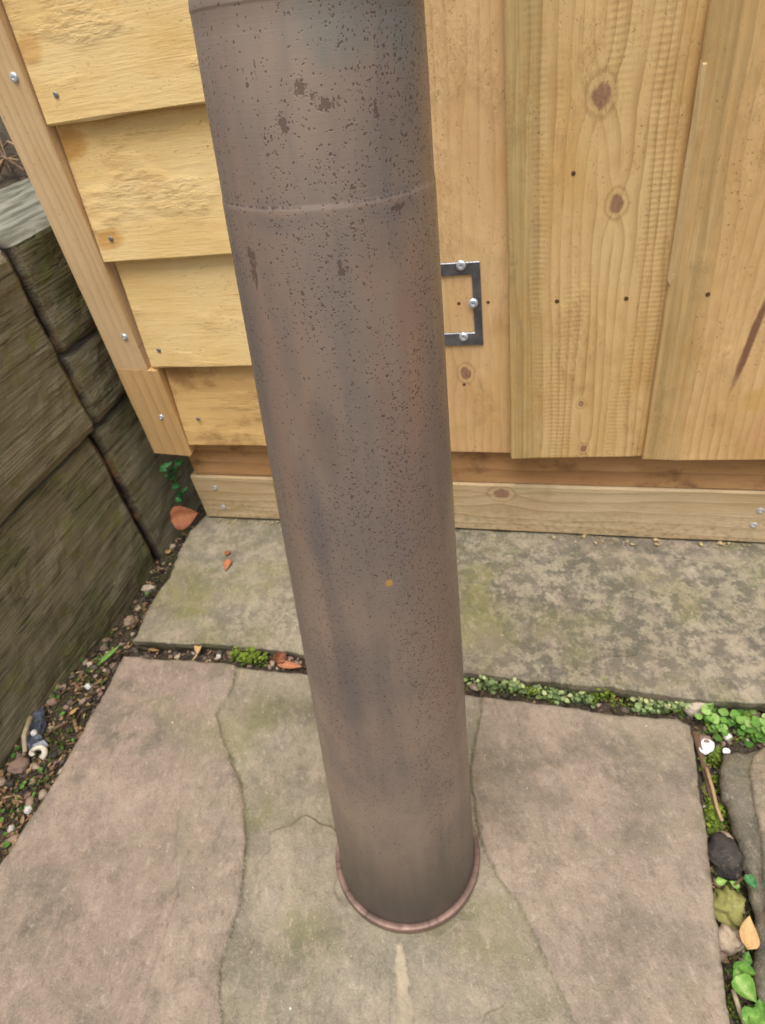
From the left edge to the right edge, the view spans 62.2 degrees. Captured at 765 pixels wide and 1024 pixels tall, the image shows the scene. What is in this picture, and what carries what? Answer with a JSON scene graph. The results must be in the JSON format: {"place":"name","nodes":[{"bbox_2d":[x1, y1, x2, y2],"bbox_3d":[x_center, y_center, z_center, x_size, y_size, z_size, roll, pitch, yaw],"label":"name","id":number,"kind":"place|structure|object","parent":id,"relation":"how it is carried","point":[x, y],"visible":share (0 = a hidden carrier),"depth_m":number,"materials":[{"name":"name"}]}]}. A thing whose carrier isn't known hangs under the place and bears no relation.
{"place":"outdoors","nodes":[
{"label":"outdoors","id":0,"kind":"place"},
{"bbox_2d":[0,116,27,188],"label":"garden bed","id":1,"kind":"object","parent":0,"point":[8,177],"visible":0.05,"depth_m":1.12,"materials":[{"name":"soil"}]},
{"bbox_2d":[0,139,7,160],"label":"twig","id":2,"kind":"object","parent":1,"relation":"on","point":[3,150],"visible":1,"depth_m":1.07,"materials":[{"name":"brown wood"}]},
{"bbox_2d":[0,157,19,172],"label":"twig","id":3,"kind":"object","parent":1,"relation":"on","point":[2,163],"visible":0.97,"depth_m":1.02,"materials":[{"name":"brown wood"}]},
{"bbox_2d":[0,155,23,169],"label":"twig","id":4,"kind":"object","parent":1,"relation":"on","point":[2,156],"visible":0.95,"depth_m":1.01,"materials":[{"name":"brown wood"}]},
{"bbox_2d":[0,502,764,1023],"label":"ground","id":5,"kind":"structure","parent":0,"point":[236,870],"depth_m":0.60,"materials":[{"name":"stone"}]},
{"bbox_2d":[7,825,15,832],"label":"pebble","id":6,"kind":"object","parent":5,"relation":"on","point":[11,827],"visible":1,"depth_m":0.65,"materials":[{"name":"stone"}]},
{"bbox_2d":[7,756,30,774],"bbox_3d":[-0.403,0.281,0.704,0.023,0.016,0.020,2,41,15],"label":"pebble","id":7,"kind":"object","parent":5,"relation":"on","point":[20,765],"visible":1,"depth_m":0.70,"materials":[{"name":"stone"}]},
{"bbox_2d":[23,806,32,814],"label":"pebble","id":8,"kind":"object","parent":5,"relation":"on","point":[27,809],"visible":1,"depth_m":0.66,"materials":[{"name":"stone"}]},
{"bbox_2d":[30,729,37,735],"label":"pebble","id":9,"kind":"object","parent":5,"relation":"on","point":[34,732],"visible":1,"depth_m":0.72,"materials":[{"name":"stone"}]},
{"bbox_2d":[26,706,48,752],"bbox_3d":[-0.403,0.252,0.733,0.027,0.010,0.064,-25,42,-17],"label":"plastic scrap","id":10,"kind":"object","parent":5,"relation":"on","point":[39,725],"visible":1,"depth_m":0.73,"materials":[{"name":"plastic"}]},
{"bbox_2d":[21,716,33,752],"bbox_3d":[-0.408,0.255,0.727,0.010,0.007,0.048,-16,40,-7],"label":"stick","id":11,"kind":"object","parent":10,"relation":"on","point":[29,720],"visible":1,"depth_m":0.73,"materials":[{"name":"beige wood"}]},
{"bbox_2d":[29,745,47,760],"bbox_3d":[-0.382,0.267,0.705,0.019,0.016,0.016,2,41,15],"label":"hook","id":12,"kind":"object","parent":5,"relation":"on","point":[44,751],"visible":1,"depth_m":0.70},
{"bbox_2d":[46,697,57,705],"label":"pebble","id":13,"kind":"object","parent":5,"relation":"on","point":[51,701],"visible":1,"depth_m":0.76,"materials":[{"name":"stone"}]},
{"bbox_2d":[52,720,67,730],"bbox_3d":[-0.371,0.245,0.730,0.017,0.003,0.003,-29,43,-21],"label":"stick","id":14,"kind":"object","parent":5,"relation":"on","point":[60,725],"visible":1,"depth_m":0.73,"materials":[{"name":"brown wood"}]},
{"bbox_2d":[72,718,78,732],"bbox_3d":[-0.353,0.246,0.730,0.005,0.005,0.019,-28,43,-19],"label":"stick","id":15,"kind":"object","parent":5,"relation":"on","point":[74,720],"visible":1,"depth_m":0.73,"materials":[{"name":"brown wood"}]},
{"bbox_2d":[0,560,167,863],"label":"seedlings","id":16,"kind":"object","parent":5,"relation":"on","point":[6,844],"visible":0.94,"depth_m":0.71,"materials":[{"name":"green plant"}]},
{"bbox_2d":[84,683,91,689],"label":"pebble","id":17,"kind":"object","parent":5,"relation":"on","point":[87,686],"visible":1,"depth_m":0.78,"materials":[{"name":"stone"}]},
{"bbox_2d":[0,530,188,862],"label":"moss","id":18,"kind":"object","parent":5,"relation":"on","point":[51,742],"visible":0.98,"depth_m":0.72,"materials":[{"name":"green plant"}]},
{"bbox_2d":[0,177,200,768],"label":"sleeper wall","id":19,"kind":"structure","parent":5,"relation":"on","point":[89,533],"depth_m":0.77,"materials":[{"name":"brown wood"}]},
{"bbox_2d":[100,645,119,662],"bbox_3d":[-0.344,0.179,0.802,0.032,0.013,0.008,-25,42,-17],"label":"grass blade","id":20,"kind":"object","parent":5,"relation":"on","point":[107,655],"depth_m":0.80,"materials":[{"name":"green plant"}]},
{"bbox_2d":[141,584,155,592],"bbox_3d":[-0.344,0.113,0.934,0.021,0.013,0.015,2,41,15],"label":"pebble","id":21,"kind":"object","parent":5,"relation":"on","point":[147,588],"visible":1,"depth_m":0.93,"materials":[{"name":"stone"}]},
{"bbox_2d":[159,459,187,502],"bbox_3d":[-0.325,-0.038,0.991,0.033,0.159,0.145,-30,44,-22],"label":"weed","id":22,"kind":"object","parent":5,"relation":"on","point":[176,485],"visible":0.96,"depth_m":0.93,"materials":[{"name":"green plant"}]},
{"bbox_2d":[170,506,197,529],"bbox_3d":[-0.301,0.005,0.962,0.040,0.030,0.022,-32,44,-23],"label":"leaf","id":23,"kind":"object","parent":5,"relation":"on","point":[182,518],"visible":1,"depth_m":0.96,"materials":[{"name":"orange plant"}]},
{"bbox_2d":[194,646,200,653],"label":"leaf","id":24,"kind":"object","parent":5,"relation":"on","point":[197,649],"visible":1,"depth_m":0.80,"materials":[{"name":"plant"}]},
{"bbox_2d":[223,559,230,569],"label":"leaf","id":25,"kind":"object","parent":5,"relation":"on","point":[226,563],"visible":1,"depth_m":0.90,"materials":[{"name":"orange plant"}]},
{"bbox_2d":[229,646,268,667],"bbox_3d":[-0.164,0.176,0.780,0.055,0.021,0.030,2,41,15],"label":"moss","id":26,"kind":"object","parent":5,"relation":"on","point":[245,658],"visible":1,"depth_m":0.77,"materials":[{"name":"green plant"}]},
{"bbox_2d":[277,660,301,668],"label":"leaf","id":27,"kind":"object","parent":5,"relation":"on","point":[288,665],"visible":1,"depth_m":0.76,"materials":[{"name":"orange plant"}]},
{"bbox_2d":[188,0,479,933],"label":"pipe","id":28,"kind":"object","parent":5,"relation":"on","point":[320,120],"visible":1,"depth_m":0.26,"materials":[{"name":"brown metal"}]},
{"bbox_2d":[5,685,712,1016],"bbox_3d":[-0.021,0.296,0.591,0.623,0.050,0.310,-2,41,11],"label":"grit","id":29,"kind":"object","parent":5,"relation":"on","point":[290,1008],"visible":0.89,"depth_m":0.54,"materials":[{"name":"stone"}]},
{"bbox_2d":[0,0,764,542],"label":"garden shed","id":30,"kind":"structure","parent":5,"relation":"on","point":[600,176],"depth_m":0.62,"materials":[{"name":"brown wood"}]},
{"bbox_2d":[504,0,764,459],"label":"door","id":31,"kind":"structure","parent":30,"relation":"in","point":[635,129],"depth_m":0.57,"materials":[{"name":"brown wood"}]},
{"bbox_2d":[218,518,749,550],"bbox_3d":[0.102,0.028,0.879,0.736,0.004,0.018,2,41,15],"label":"sawdust","id":32,"kind":"object","parent":5,"relation":"on","point":[658,540],"visible":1,"depth_m":0.82},
{"bbox_2d":[464,673,692,716],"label":"creeping weeds","id":33,"kind":"object","parent":5,"relation":"on","point":[517,685],"visible":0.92,"depth_m":0.69,"materials":[{"name":"green plant"}]},
{"bbox_2d":[584,676,611,700],"bbox_3d":[0.232,0.189,0.687,0.042,0.031,0.026,2,41,15],"label":"moss","id":34,"kind":"object","parent":5,"relation":"on","point":[603,694],"visible":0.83,"depth_m":0.68,"materials":[{"name":"green plant"}]},
{"bbox_2d":[466,677,764,745],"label":"moss","id":35,"kind":"object","parent":5,"relation":"on","point":[611,700],"visible":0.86,"depth_m":0.68,"materials":[{"name":"green plant"}]},
{"bbox_2d":[682,702,711,716],"bbox_3d":[0.325,0.201,0.660,0.032,0.025,0.024,2,41,15],"label":"stone","id":36,"kind":"object","parent":5,"relation":"on","point":[691,712],"visible":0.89,"depth_m":0.65,"materials":[{"name":"white stone"}]},
{"bbox_2d":[691,731,714,807],"bbox_3d":[0.315,0.250,0.618,0.009,0.021,0.074,-4,40,8],"label":"stick","id":37,"kind":"object","parent":5,"relation":"on","point":[697,742],"visible":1,"depth_m":0.63,"materials":[{"name":"brown wood"}]},
{"bbox_2d":[704,767,723,821],"bbox_3d":[0.314,0.267,0.601,0.010,0.006,0.051,2,41,15],"label":"stick","id":38,"kind":"object","parent":37,"relation":"on","point":[710,782],"visible":1,"depth_m":0.60,"materials":[{"name":"beige wood"}]},
{"bbox_2d":[699,744,710,754],"bbox_3d":[0.320,0.236,0.630,0.010,0.004,0.010,24,51,34],"label":"shell fragment","id":39,"kind":"object","parent":5,"relation":"on","point":[707,748],"visible":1,"depth_m":0.63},
{"bbox_2d":[699,734,712,742],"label":"pebble","id":40,"kind":"object","parent":5,"relation":"on","point":[705,737],"visible":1,"depth_m":0.64,"materials":[{"name":"stone"}]},
{"bbox_2d":[701,739,714,752],"bbox_3d":[0.324,0.233,0.632,0.012,0.006,0.012,2,41,15],"label":"shell fragment","id":41,"kind":"object","parent":5,"relation":"on","point":[710,745],"visible":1,"depth_m":0.63,"materials":[{"name":"white"}]},
{"bbox_2d":[708,746,721,768],"bbox_3d":[0.330,0.242,0.629,0.013,0.016,0.020,2,41,15],"label":"moss","id":42,"kind":"object","parent":5,"relation":"on","point":[715,758],"visible":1,"depth_m":0.63,"materials":[{"name":"green plant"}]},
{"bbox_2d":[704,802,725,834],"bbox_3d":[0.310,0.287,0.590,0.020,0.014,0.033,2,41,15],"label":"moss","id":43,"kind":"object","parent":5,"relation":"on","point":[713,819],"visible":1,"depth_m":0.59,"materials":[{"name":"green plant"}]},
{"bbox_2d":[707,831,743,880],"bbox_3d":[0.303,0.306,0.564,0.033,0.032,0.040,2,41,15],"label":"stone","id":44,"kind":"object","parent":5,"relation":"on","point":[725,856],"visible":0.95,"depth_m":0.55,"materials":[{"name":"grey stone"}]},
{"bbox_2d":[723,748,729,753],"bbox_3d":[0.339,0.236,0.626,0.007,0.004,0.007,2,41,15],"label":"shell fragment","id":45,"kind":"object","parent":5,"relation":"on","point":[726,750],"visible":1,"depth_m":0.63,"materials":[{"name":"white"}]},
{"bbox_2d":[697,731,756,1022],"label":"moss","id":46,"kind":"object","parent":5,"relation":"on","point":[729,996],"visible":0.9,"depth_m":0.58,"materials":[{"name":"green plant"}]},
{"bbox_2d":[720,831,733,839],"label":"pebble","id":47,"kind":"object","parent":5,"relation":"on","point":[728,835],"visible":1,"depth_m":0.57,"materials":[{"name":"stone"}]},
{"bbox_2d":[723,733,731,740],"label":"pebble","id":48,"kind":"object","parent":5,"relation":"on","point":[728,737],"visible":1,"depth_m":0.63,"materials":[{"name":"stone"}]},
{"bbox_2d":[715,878,740,888],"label":"weed","id":49,"kind":"object","parent":5,"relation":"on","point":[720,882],"visible":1,"depth_m":0.54,"materials":[{"name":"green plant"}]},
{"bbox_2d":[695,703,764,747],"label":"clover patch","id":50,"kind":"object","parent":5,"relation":"on","point":[755,725],"visible":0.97,"depth_m":0.64,"materials":[{"name":"green plant"}]},
{"bbox_2d":[719,923,744,955],"bbox_3d":[0.281,0.347,0.514,0.027,0.025,0.021,2,41,15],"label":"pebble","id":51,"kind":"object","parent":5,"relation":"on","point":[731,943],"visible":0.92,"depth_m":0.51,"materials":[{"name":"stone"}]},
{"bbox_2d":[731,973,764,1023],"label":"weed","id":52,"kind":"object","parent":5,"relation":"on","point":[743,984],"visible":1,"depth_m":0.47,"materials":[{"name":"green plant"}]},
{"bbox_2d":[739,915,759,949],"bbox_3d":[0.289,0.331,0.501,0.015,0.007,0.025,2,41,15],"label":"leaf","id":53,"kind":"object","parent":5,"relation":"on","point":[749,936],"visible":1,"depth_m":0.50,"materials":[{"name":"orange plant"}]},
{"bbox_2d":[744,874,757,888],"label":"weed","id":54,"kind":"object","parent":5,"relation":"on","point":[750,880],"visible":1,"depth_m":0.52,"materials":[{"name":"green plant"}]},
{"bbox_2d":[0,526,764,1023],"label":"gravel","id":55,"kind":"structure","parent":0,"point":[56,750],"depth_m":0.71,"materials":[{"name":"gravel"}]},
{"bbox_2d":[123,615,135,626],"bbox_3d":[-0.353,0.153,0.887,0.017,0.016,0.017,-33,45,-25],"label":"pebble","id":56,"kind":"object","parent":55,"relation":"on","point":[129,620],"visible":1,"depth_m":0.88,"materials":[{"name":"stone"}]},
{"bbox_2d":[273,651,286,662],"bbox_3d":[-0.124,0.174,0.764,0.015,0.008,0.019,-14,40,-4],"label":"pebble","id":57,"kind":"object","parent":55,"relation":"on","point":[278,656],"visible":1,"depth_m":0.77,"materials":[{"name":"brown stone"}]},
{"bbox_2d":[713,885,745,928],"bbox_3d":[0.288,0.333,0.533,0.031,0.029,0.034,2,41,15],"label":"stone","id":58,"kind":"object","parent":55,"relation":"on","point":[729,905],"visible":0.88,"depth_m":0.53,"materials":[{"name":"yellow stone"}]},
{"bbox_2d":[729,876,743,890],"bbox_3d":[0.297,0.312,0.532,0.011,0.014,0.009,2,41,15],"label":"stick","id":59,"kind":"object","parent":58,"relation":"on","point":[739,880],"visible":1,"depth_m":0.53,"materials":[{"name":"brown wood"}]},
{"bbox_2d":[730,989,744,1023],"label":"stick","id":60,"kind":"object","parent":55,"relation":"on","point":[736,1002],"visible":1,"depth_m":0.47,"materials":[{"name":"beige wood"}]},
{"bbox_2d":[728,951,755,987],"bbox_3d":[0.277,0.359,0.493,0.018,0.032,0.029,2,41,15],"label":"weed","id":61,"kind":"object","parent":55,"relation":"on","point":[740,967],"visible":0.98,"depth_m":0.49,"materials":[{"name":"green plant"}]}
]}

